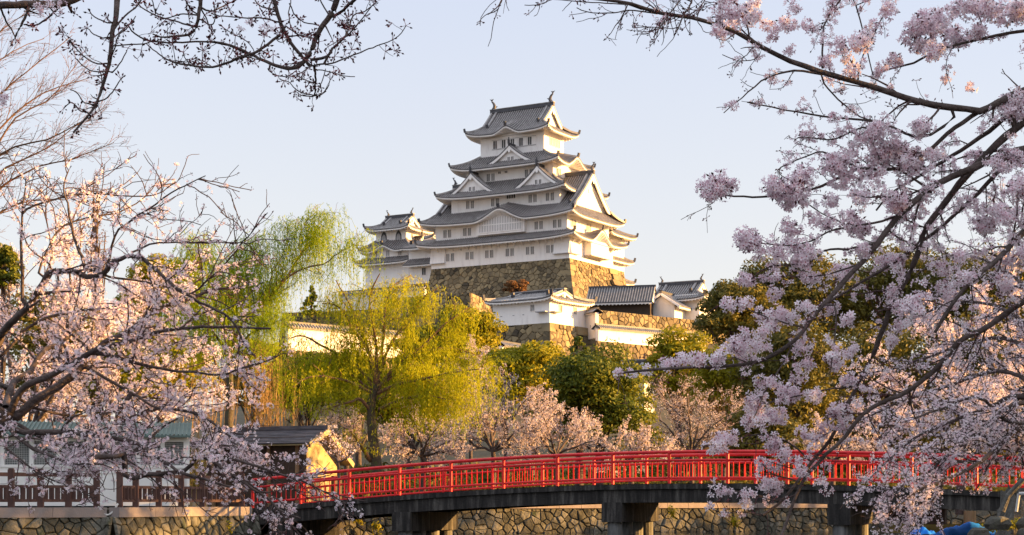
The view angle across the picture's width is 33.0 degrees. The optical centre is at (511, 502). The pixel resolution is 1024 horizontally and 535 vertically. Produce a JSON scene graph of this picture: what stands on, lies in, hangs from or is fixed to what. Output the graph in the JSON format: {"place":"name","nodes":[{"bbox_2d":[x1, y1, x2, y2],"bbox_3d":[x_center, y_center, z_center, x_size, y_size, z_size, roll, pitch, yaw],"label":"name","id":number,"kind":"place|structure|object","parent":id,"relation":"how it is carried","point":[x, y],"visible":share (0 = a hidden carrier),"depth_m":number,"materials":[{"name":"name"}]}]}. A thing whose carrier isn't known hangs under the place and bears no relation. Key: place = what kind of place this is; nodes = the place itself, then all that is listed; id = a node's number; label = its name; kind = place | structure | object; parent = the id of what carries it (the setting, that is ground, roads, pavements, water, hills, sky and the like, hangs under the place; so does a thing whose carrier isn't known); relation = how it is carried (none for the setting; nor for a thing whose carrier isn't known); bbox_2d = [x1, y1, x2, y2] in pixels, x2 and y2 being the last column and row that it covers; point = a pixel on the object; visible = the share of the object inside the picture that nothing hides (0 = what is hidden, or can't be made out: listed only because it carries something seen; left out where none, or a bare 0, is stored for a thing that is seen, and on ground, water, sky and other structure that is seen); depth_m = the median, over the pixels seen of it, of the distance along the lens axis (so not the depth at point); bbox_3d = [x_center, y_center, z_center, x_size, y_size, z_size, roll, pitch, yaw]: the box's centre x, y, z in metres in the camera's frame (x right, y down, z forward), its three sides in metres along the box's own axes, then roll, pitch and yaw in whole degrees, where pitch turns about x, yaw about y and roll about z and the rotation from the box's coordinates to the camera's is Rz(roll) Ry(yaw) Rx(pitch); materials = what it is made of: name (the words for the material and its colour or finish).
{"place":"outdoors","nodes":[
{"label":"outdoors","id":0,"kind":"place"},
{"bbox_2d":[0,0,411,138],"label":"cherry tree","id":1,"kind":"object","parent":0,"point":[39,5],"visible":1,"depth_m":7.98,"materials":[{"name":"brown plant"}]},
{"bbox_2d":[172,362,240,505],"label":"tree","id":2,"kind":"object","parent":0,"point":[198,423],"visible":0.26,"depth_m":100.17,"materials":[{"name":"brown plant"}]},
{"bbox_2d":[402,239,434,285],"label":"connecting corridor","id":3,"kind":"object","parent":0,"point":[417,262],"visible":0.22,"depth_m":314.02,"materials":[{"name":"white paint"}]},
{"bbox_2d":[418,222,434,239],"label":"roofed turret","id":4,"kind":"object","parent":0,"point":[430,236],"visible":0.16,"depth_m":333.32,"materials":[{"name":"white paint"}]},
{"bbox_2d":[0,0,1023,422],"label":"sky","id":5,"kind":"structure","parent":0,"point":[382,138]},
{"bbox_2d":[502,279,528,292],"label":"maple shrub","id":6,"kind":"object","parent":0,"point":[514,286],"visible":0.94,"depth_m":280.10,"materials":[{"name":"orange plant"}]},
{"bbox_2d":[426,258,625,311],"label":"rampart","id":7,"kind":"object","parent":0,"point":[575,277],"visible":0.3,"depth_m":296.04,"materials":[{"name":"stone"}]},
{"bbox_2d":[414,91,629,268],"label":"castle keep","id":8,"kind":"structure","parent":7,"relation":"on","point":[527,189],"depth_m":298.40,"materials":[{"name":"white paint"}]},
{"bbox_2d":[476,215,526,235],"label":"lattice window","id":9,"kind":"structure","parent":8,"relation":"in","point":[500,224],"depth_m":296.30,"materials":[{"name":"white paint"}]},
{"bbox_2d":[584,240,609,260],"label":"bay window","id":10,"kind":"structure","parent":8,"relation":"in","point":[597,250],"depth_m":295.72,"materials":[{"name":"white paint"}]},
{"bbox_2d":[609,228,638,284],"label":"stacked turret","id":11,"kind":"object","parent":8,"relation":"attached to","point":[620,261],"visible":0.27,"depth_m":312.73,"materials":[{"name":"white paint"}]},
{"bbox_2d":[479,323,595,394],"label":"rampart","id":12,"kind":"object","parent":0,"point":[562,336],"visible":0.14,"depth_m":227.17,"materials":[{"name":"stone"}]},
{"bbox_2d":[107,342,1021,534],"bbox_3d":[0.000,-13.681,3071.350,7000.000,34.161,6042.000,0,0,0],"label":"ground","id":13,"kind":"structure","parent":0,"point":[240,418],"depth_m":198.72,"materials":[{"name":"green plant"}]},
{"bbox_2d":[0,242,25,398],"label":"evergreen tree","id":14,"kind":"object","parent":13,"relation":"on","point":[8,257],"visible":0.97,"depth_m":75.70,"materials":[{"name":"green plant"}]},
{"bbox_2d":[0,285,125,421],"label":"tree","id":15,"kind":"object","parent":13,"relation":"on","point":[27,339],"visible":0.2,"depth_m":110.44,"materials":[{"name":"green plant"}]},
{"bbox_2d":[0,8,136,238],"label":"bare tree","id":16,"kind":"object","parent":13,"relation":"on","point":[2,152],"visible":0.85,"depth_m":66.17,"materials":[{"name":"brown plant"}]},
{"bbox_2d":[0,420,191,507],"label":"building","id":17,"kind":"structure","parent":13,"relation":"on","point":[180,432],"depth_m":66.10,"materials":[{"name":"white paint"}]},
{"bbox_2d":[5,441,28,464],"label":"wire window","id":18,"kind":"structure","parent":17,"relation":"in","point":[21,444],"depth_m":65.41,"materials":[{"name":"grey metal"}]},
{"bbox_2d":[34,441,55,464],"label":"wire window","id":19,"kind":"structure","parent":17,"relation":"in","point":[39,455],"depth_m":65.54,"materials":[{"name":"grey metal"}]},
{"bbox_2d":[165,442,182,464],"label":"wire window","id":20,"kind":"structure","parent":17,"relation":"in","point":[169,445],"depth_m":66.40,"materials":[{"name":"grey metal"}]},
{"bbox_2d":[82,173,110,419],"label":"cedar tree","id":21,"kind":"object","parent":13,"relation":"on","point":[95,228],"visible":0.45,"depth_m":139.81,"materials":[{"name":"orange plant"}]},
{"bbox_2d":[0,205,205,421],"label":"cherry tree","id":22,"kind":"object","parent":13,"relation":"on","point":[99,336],"visible":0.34,"depth_m":74.13,"materials":[{"name":"pink plant"}]},
{"bbox_2d":[0,286,269,468],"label":"cherry tree","id":23,"kind":"object","parent":13,"relation":"on","point":[104,384],"visible":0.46,"depth_m":70.33,"materials":[{"name":"pink plant"}]},
{"bbox_2d":[85,315,220,422],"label":"tree","id":24,"kind":"object","parent":13,"relation":"on","point":[125,376],"visible":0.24,"depth_m":108.15,"materials":[{"name":"green plant"}]},
{"bbox_2d":[113,253,204,422],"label":"broadleaf tree","id":25,"kind":"object","parent":13,"relation":"on","point":[131,272],"visible":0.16,"depth_m":118.83,"materials":[{"name":"green plant"}]},
{"bbox_2d":[0,130,374,534],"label":"cherry tree","id":26,"kind":"object","parent":13,"relation":"on","point":[142,327],"visible":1,"depth_m":19.46,"materials":[{"name":"pink plant"}]},
{"bbox_2d":[202,339,300,426],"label":"tree","id":27,"kind":"object","parent":13,"relation":"on","point":[242,397],"visible":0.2,"depth_m":148.22,"materials":[{"name":"green plant"}]},
{"bbox_2d":[147,204,385,426],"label":"willow tree","id":28,"kind":"object","parent":13,"relation":"on","point":[274,289],"visible":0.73,"depth_m":91.76,"materials":[{"name":"green plant"}]},
{"bbox_2d":[239,338,306,426],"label":"bare shrub","id":29,"kind":"object","parent":13,"relation":"on","point":[269,414],"visible":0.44,"depth_m":96.86,"materials":[{"name":"brown plant"}]},
{"bbox_2d":[202,425,354,507],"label":"tea house","id":30,"kind":"structure","parent":13,"relation":"on","point":[288,439],"depth_m":73.95,"materials":[{"name":"white paint"}]},
{"bbox_2d":[332,476,341,499],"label":"door","id":31,"kind":"structure","parent":30,"relation":"in","point":[336,482],"depth_m":75.21,"materials":[{"name":"wood"}]},
{"bbox_2d":[258,350,332,425],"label":"tree","id":32,"kind":"object","parent":13,"relation":"on","point":[307,421],"visible":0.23,"depth_m":139.16,"materials":[{"name":"green plant"}]},
{"bbox_2d":[299,285,322,316],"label":"pine tree","id":33,"kind":"object","parent":13,"relation":"on","point":[313,296],"visible":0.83,"depth_m":257.41,"materials":[{"name":"green plant"}]},
{"bbox_2d":[315,425,359,499],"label":"cherry tree","id":34,"kind":"object","parent":13,"relation":"on","point":[331,435],"visible":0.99,"depth_m":71.76,"materials":[{"name":"pink plant"}]},
{"bbox_2d":[316,405,366,498],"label":"tree","id":35,"kind":"object","parent":13,"relation":"on","point":[345,427],"visible":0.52,"depth_m":86.27,"materials":[{"name":"pink plant"}]},
{"bbox_2d":[281,321,405,357],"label":"coped wall","id":36,"kind":"structure","parent":13,"relation":"on","point":[309,331],"depth_m":198.55,"materials":[{"name":"white paint"}]},
{"bbox_2d":[316,349,387,466],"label":"tree","id":37,"kind":"object","parent":13,"relation":"on","point":[358,458],"visible":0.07,"depth_m":137.49,"materials":[{"name":"green plant"}]},
{"bbox_2d":[339,285,428,309],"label":"coped wall","id":38,"kind":"structure","parent":13,"relation":"on","point":[397,291],"depth_m":286.81,"materials":[{"name":"white paint"}]},
{"bbox_2d":[271,273,517,472],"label":"willow tree","id":39,"kind":"object","parent":13,"relation":"on","point":[414,377],"visible":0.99,"depth_m":83.64,"materials":[{"name":"green plant"}]},
{"bbox_2d":[353,366,455,479],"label":"tree","id":40,"kind":"object","parent":13,"relation":"on","point":[363,409],"visible":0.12,"depth_m":127.58,"materials":[{"name":"green plant"}]},
{"bbox_2d":[388,324,456,466],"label":"tree","id":41,"kind":"object","parent":13,"relation":"on","point":[421,334],"visible":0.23,"depth_m":148.95,"materials":[{"name":"green plant"}]},
{"bbox_2d":[377,395,475,491],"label":"cherry tree","id":42,"kind":"object","parent":13,"relation":"on","point":[422,454],"visible":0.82,"depth_m":90.78,"materials":[{"name":"pink plant"}]},
{"bbox_2d":[436,333,500,463],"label":"tree","id":43,"kind":"object","parent":13,"relation":"on","point":[479,361],"visible":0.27,"depth_m":139.88,"materials":[{"name":"pink plant"}]},
{"bbox_2d":[431,303,508,472],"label":"broadleaf tree","id":44,"kind":"object","parent":13,"relation":"on","point":[491,329],"visible":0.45,"depth_m":148.75,"materials":[{"name":"green plant"}]},
{"bbox_2d":[423,358,572,488],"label":"cherry tree","id":45,"kind":"object","parent":13,"relation":"on","point":[492,445],"visible":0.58,"depth_m":95.94,"materials":[{"name":"pink plant"}]},
{"bbox_2d":[478,347,517,479],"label":"tree","id":46,"kind":"object","parent":13,"relation":"on","point":[492,352],"visible":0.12,"depth_m":121.86,"materials":[{"name":"green plant"}]},
{"bbox_2d":[495,340,520,348],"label":"gate wall","id":47,"kind":"structure","parent":13,"relation":"on","point":[506,344],"depth_m":212.97,"materials":[{"name":"white paint"}]},
{"bbox_2d":[486,340,566,486],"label":"broadleaf tree","id":48,"kind":"object","parent":13,"relation":"on","point":[527,359],"visible":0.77,"depth_m":114.70,"materials":[{"name":"green plant"}]},
{"bbox_2d":[481,288,597,327],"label":"turret","id":49,"kind":"object","parent":13,"relation":"on","point":[562,306],"visible":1,"depth_m":227.98,"materials":[{"name":"white paint"}]},
{"bbox_2d":[499,388,616,485],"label":"cherry tree","id":50,"kind":"object","parent":13,"relation":"on","point":[539,432],"visible":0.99,"depth_m":91.19,"materials":[{"name":"pink plant"}]},
{"bbox_2d":[537,336,590,484],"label":"evergreen tree","id":51,"kind":"object","parent":13,"relation":"on","point":[578,343],"visible":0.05,"depth_m":103.85,"materials":[{"name":"green plant"}]},
{"bbox_2d":[584,307,602,339],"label":"stepped wall","id":52,"kind":"structure","parent":13,"relation":"on","point":[592,318],"depth_m":230.07,"materials":[{"name":"white paint"}]},
{"bbox_2d":[524,338,664,484],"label":"evergreen tree","id":53,"kind":"object","parent":13,"relation":"on","point":[588,380],"visible":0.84,"depth_m":98.36,"materials":[{"name":"green plant"}]},
{"bbox_2d":[190,422,1020,503],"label":"undergrowth","id":54,"kind":"object","parent":13,"relation":"on","point":[565,476],"visible":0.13,"depth_m":128.64,"materials":[{"name":"green plant"}]},
{"bbox_2d":[586,285,656,315],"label":"long gallery","id":55,"kind":"object","parent":13,"relation":"on","point":[636,299],"visible":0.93,"depth_m":259.83,"materials":[{"name":"grey tile"}]},
{"bbox_2d":[251,450,1023,534],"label":"arched bridge","id":56,"kind":"structure","parent":13,"relation":"on","point":[630,509],"depth_m":64.03,"materials":[{"name":"paint"}]},
{"bbox_2d":[596,415,685,483],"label":"cherry tree","id":57,"kind":"object","parent":13,"relation":"on","point":[643,442],"visible":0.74,"depth_m":89.53,"materials":[{"name":"pink plant"}]},
{"bbox_2d":[617,359,665,412],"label":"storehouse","id":58,"kind":"structure","parent":13,"relation":"on","point":[642,363],"depth_m":185.24,"materials":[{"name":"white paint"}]},
{"bbox_2d":[595,341,707,371],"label":"rampart","id":59,"kind":"object","parent":13,"relation":"on","point":[639,350],"visible":0.02,"depth_m":232.88,"materials":[{"name":"stone"}]},
{"bbox_2d":[592,323,707,350],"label":"plaster wall","id":60,"kind":"structure","parent":59,"relation":"on","point":[628,334],"depth_m":232.74,"materials":[{"name":"white paint"}]},
{"bbox_2d":[641,324,712,502],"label":"broadleaf tree","id":61,"kind":"object","parent":13,"relation":"on","point":[669,345],"visible":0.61,"depth_m":131.01,"materials":[{"name":"green plant"}]},
{"bbox_2d":[652,274,714,321],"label":"gatehouse","id":62,"kind":"object","parent":13,"relation":"on","point":[678,299],"visible":0.66,"depth_m":263.49,"materials":[{"name":"white paint"}]},
{"bbox_2d":[635,370,745,502],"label":"cherry tree","id":63,"kind":"object","parent":13,"relation":"on","point":[688,427],"visible":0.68,"depth_m":104.02,"materials":[{"name":"pink plant"}]},
{"bbox_2d":[666,381,753,502],"bbox_3d":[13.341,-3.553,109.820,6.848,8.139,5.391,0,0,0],"label":"cherry tree","id":64,"kind":"object","parent":13,"relation":"on","point":[704,431],"visible":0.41,"depth_m":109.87,"materials":[{"name":"pink plant"}]},
{"bbox_2d":[680,343,774,502],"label":"broadleaf tree","id":65,"kind":"object","parent":13,"relation":"on","point":[720,379],"visible":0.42,"depth_m":124.34,"materials":[{"name":"green plant"}]},
{"bbox_2d":[686,277,790,355],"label":"camphor tree","id":66,"kind":"object","parent":13,"relation":"on","point":[717,323],"visible":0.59,"depth_m":175.83,"materials":[{"name":"green plant"}]},
{"bbox_2d":[712,401,809,480],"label":"cherry tree","id":67,"kind":"object","parent":13,"relation":"on","point":[787,432],"visible":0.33,"depth_m":97.30,"materials":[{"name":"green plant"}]},
{"bbox_2d":[723,310,862,475],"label":"evergreen tree","id":68,"kind":"object","parent":13,"relation":"on","point":[779,341],"visible":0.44,"depth_m":120.25,"materials":[{"name":"green plant"}]},
{"bbox_2d":[733,251,871,437],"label":"camphor tree","id":69,"kind":"object","parent":13,"relation":"on","point":[797,289],"visible":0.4,"depth_m":186.89,"materials":[{"name":"green plant"}]},
{"bbox_2d":[782,408,896,484],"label":"cherry tree","id":70,"kind":"object","parent":13,"relation":"on","point":[868,448],"visible":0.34,"depth_m":92.07,"materials":[{"name":"pink plant"}]},
{"bbox_2d":[804,321,947,478],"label":"evergreen tree","id":71,"kind":"object","parent":13,"relation":"on","point":[898,351],"visible":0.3,"depth_m":126.14,"materials":[{"name":"green plant"}]},
{"bbox_2d":[818,238,974,448],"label":"camphor tree","id":72,"kind":"object","parent":13,"relation":"on","point":[878,281],"visible":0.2,"depth_m":191.11,"materials":[{"name":"green plant"}]},
{"bbox_2d":[840,290,1023,514],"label":"cherry tree","id":73,"kind":"object","parent":13,"relation":"on","point":[1005,377],"visible":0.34,"depth_m":73.37,"materials":[{"name":"pink plant"}]},
{"bbox_2d":[896,306,1021,488],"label":"cherry tree","id":74,"kind":"object","parent":13,"relation":"on","point":[999,357],"visible":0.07,"depth_m":126.89,"materials":[{"name":"pink plant"}]},
{"bbox_2d":[898,239,1023,352],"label":"camphor tree","id":75,"kind":"object","parent":13,"relation":"on","point":[989,293],"visible":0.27,"depth_m":187.03,"materials":[{"name":"green plant"}]},
{"bbox_2d":[905,240,1023,488],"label":"cherry tree","id":76,"kind":"object","parent":13,"relation":"on","point":[926,327],"visible":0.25,"depth_m":83.11,"materials":[{"name":"pink plant"}]},
{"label":"rampart","id":77,"kind":"object","parent":13,"relation":"on","visible":0},
{"bbox_2d":[352,208,432,288],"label":"keep","id":78,"kind":"structure","parent":77,"relation":"on","point":[395,234],"depth_m":320.90,"materials":[{"name":"white paint"}]},
{"bbox_2d":[586,309,725,343],"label":"rampart","id":79,"kind":"object","parent":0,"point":[628,319],"visible":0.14,"depth_m":255.66,"materials":[{"name":"stone"}]},
{"bbox_2d":[452,531,906,534],"bbox_3d":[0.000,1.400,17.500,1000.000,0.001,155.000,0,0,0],"label":"moat water","id":80,"kind":"structure","parent":0,"point":[760,533],"depth_m":76.95,"materials":[{"name":"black liquid"}]},
{"bbox_2d":[0,517,104,534],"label":"moat wall","id":81,"kind":"structure","parent":80,"relation":"in","point":[55,526],"depth_m":57.93,"materials":[{"name":"stone"}]},
{"bbox_2d":[0,507,106,517],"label":"kerb beam","id":82,"kind":"structure","parent":81,"relation":"on","point":[40,512],"depth_m":57.93,"materials":[{"name":"concrete"}]},
{"bbox_2d":[0,468,99,506],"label":"timber fence","id":83,"kind":"object","parent":82,"relation":"on","point":[69,498],"visible":0.75,"depth_m":57.93,"materials":[{"name":"brown wood"}]},
{"bbox_2d":[101,515,260,534],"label":"moat wall","id":84,"kind":"structure","parent":80,"relation":"in","point":[199,525],"depth_m":62.38,"materials":[{"name":"stone"}]},
{"bbox_2d":[109,507,251,516],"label":"kerb beam","id":85,"kind":"structure","parent":84,"relation":"on","point":[160,511],"depth_m":61.88,"materials":[{"name":"concrete"}]},
{"bbox_2d":[116,470,244,506],"bbox_3d":[-11.939,-0.470,62.980,0.247,1.310,8.312,0,0,22],"label":"timber fence","id":86,"kind":"object","parent":85,"relation":"on","point":[132,493],"visible":0.69,"depth_m":62.00,"materials":[{"name":"brown wood"}]},
{"bbox_2d":[283,351,468,441],"label":"stone wall","id":87,"kind":"structure","parent":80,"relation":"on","point":[288,421],"depth_m":198.69,"materials":[{"name":"stone"}]},
{"bbox_2d":[279,305,492,368],"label":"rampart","id":88,"kind":"object","parent":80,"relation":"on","point":[315,318],"visible":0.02,"depth_m":257.15,"materials":[{"name":"stone"}]},
{"bbox_2d":[384,293,490,311],"label":"wall","id":89,"kind":"structure","parent":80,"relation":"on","point":[472,299],"depth_m":264.17,"materials":[{"name":"stone"}]},
{"bbox_2d":[343,508,828,534],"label":"moat wall","id":90,"kind":"structure","parent":80,"relation":"in","point":[553,520],"depth_m":78.44,"materials":[{"name":"stone"}]},
{"bbox_2d":[371,520,383,534],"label":"wall weed","id":91,"kind":"object","parent":90,"relation":"attached to","point":[376,526],"depth_m":72.47,"materials":[{"name":"green plant"}]},
{"bbox_2d":[276,503,882,507],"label":"coping stones","id":92,"kind":"object","parent":90,"relation":"on","point":[703,505],"visible":0.19,"depth_m":81.01,"materials":[{"name":"stone"}]},
{"bbox_2d":[665,503,678,518],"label":"wall weed","id":93,"kind":"object","parent":90,"relation":"attached to","point":[674,510],"depth_m":79.87,"materials":[{"name":"green plant"}]},
{"bbox_2d":[728,514,740,528],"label":"wall weed","id":94,"kind":"object","parent":90,"relation":"attached to","point":[735,520],"depth_m":81.26,"materials":[{"name":"green plant"}]},
{"bbox_2d":[477,0,1023,534],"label":"cherry tree","id":95,"kind":"object","parent":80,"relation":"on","point":[907,158],"visible":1,"depth_m":9.79,"materials":[{"name":"pink plant"}]},
{"bbox_2d":[826,508,996,530],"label":"moat wall","id":96,"kind":"structure","parent":80,"relation":"in","point":[981,516],"depth_m":84.75,"materials":[{"name":"stone"}]},
{"bbox_2d":[905,527,934,534],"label":"covered boat","id":97,"kind":"object","parent":80,"relation":"on","point":[924,530],"visible":0.63,"depth_m":66.21,"materials":[{"name":"blue fabric"}]},
{"bbox_2d":[835,160,1023,534],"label":"cherry tree","id":98,"kind":"object","parent":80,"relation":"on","point":[962,435],"visible":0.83,"depth_m":26.87,"materials":[{"name":"pink plant"}]},
{"bbox_2d":[883,506,995,532],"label":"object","id":99,"kind":"object","parent":80,"relation":"on","point":[969,516],"visible":0.27,"depth_m":74.09,"materials":[{"name":"brown wood"}]},
{"bbox_2d":[932,522,995,534],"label":"covered boat","id":100,"kind":"object","parent":80,"relation":"on","point":[964,528],"visible":0.61,"depth_m":62.22,"materials":[{"name":"blue fabric"}]},
{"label":"near bank","id":101,"kind":"structure","parent":0,"visible":0},
{"bbox_2d":[967,528,990,534],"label":"rock","id":102,"kind":"object","parent":101,"relation":"on","point":[978,531],"visible":1,"depth_m":44.26,"materials":[{"name":"grey stone"}]},
{"bbox_2d":[995,485,1023,534],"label":"tree stump","id":103,"kind":"object","parent":101,"relation":"on","point":[1010,513],"visible":0.56,"depth_m":45.62,"materials":[{"name":"brown wood"}]},
{"bbox_2d":[999,478,1023,512],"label":"wooden prop","id":104,"kind":"object","parent":101,"relation":"on","point":[1013,489],"visible":1,"depth_m":43.94,"materials":[{"name":"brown wood"}]},
{"bbox_2d":[1015,516,1023,529],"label":"rock","id":105,"kind":"object","parent":101,"relation":"on","point":[1019,524],"visible":0.86,"depth_m":44.39,"materials":[{"name":"grey stone"}]},
{"bbox_3d":[12.727,0.970,44.359,0.591,0.261,0.526,0,0,0],"label":"rock","id":106,"kind":"object","parent":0,"visible":0},
{"bbox_2d":[984,516,1011,529],"bbox_3d":[12.524,0.540,44.676,0.682,0.346,0.734,0,0,0],"label":"rock","id":107,"kind":"object","parent":106,"relation":"on","point":[997,523],"visible":0.99,"depth_m":44.38,"materials":[{"name":"grey stone"}]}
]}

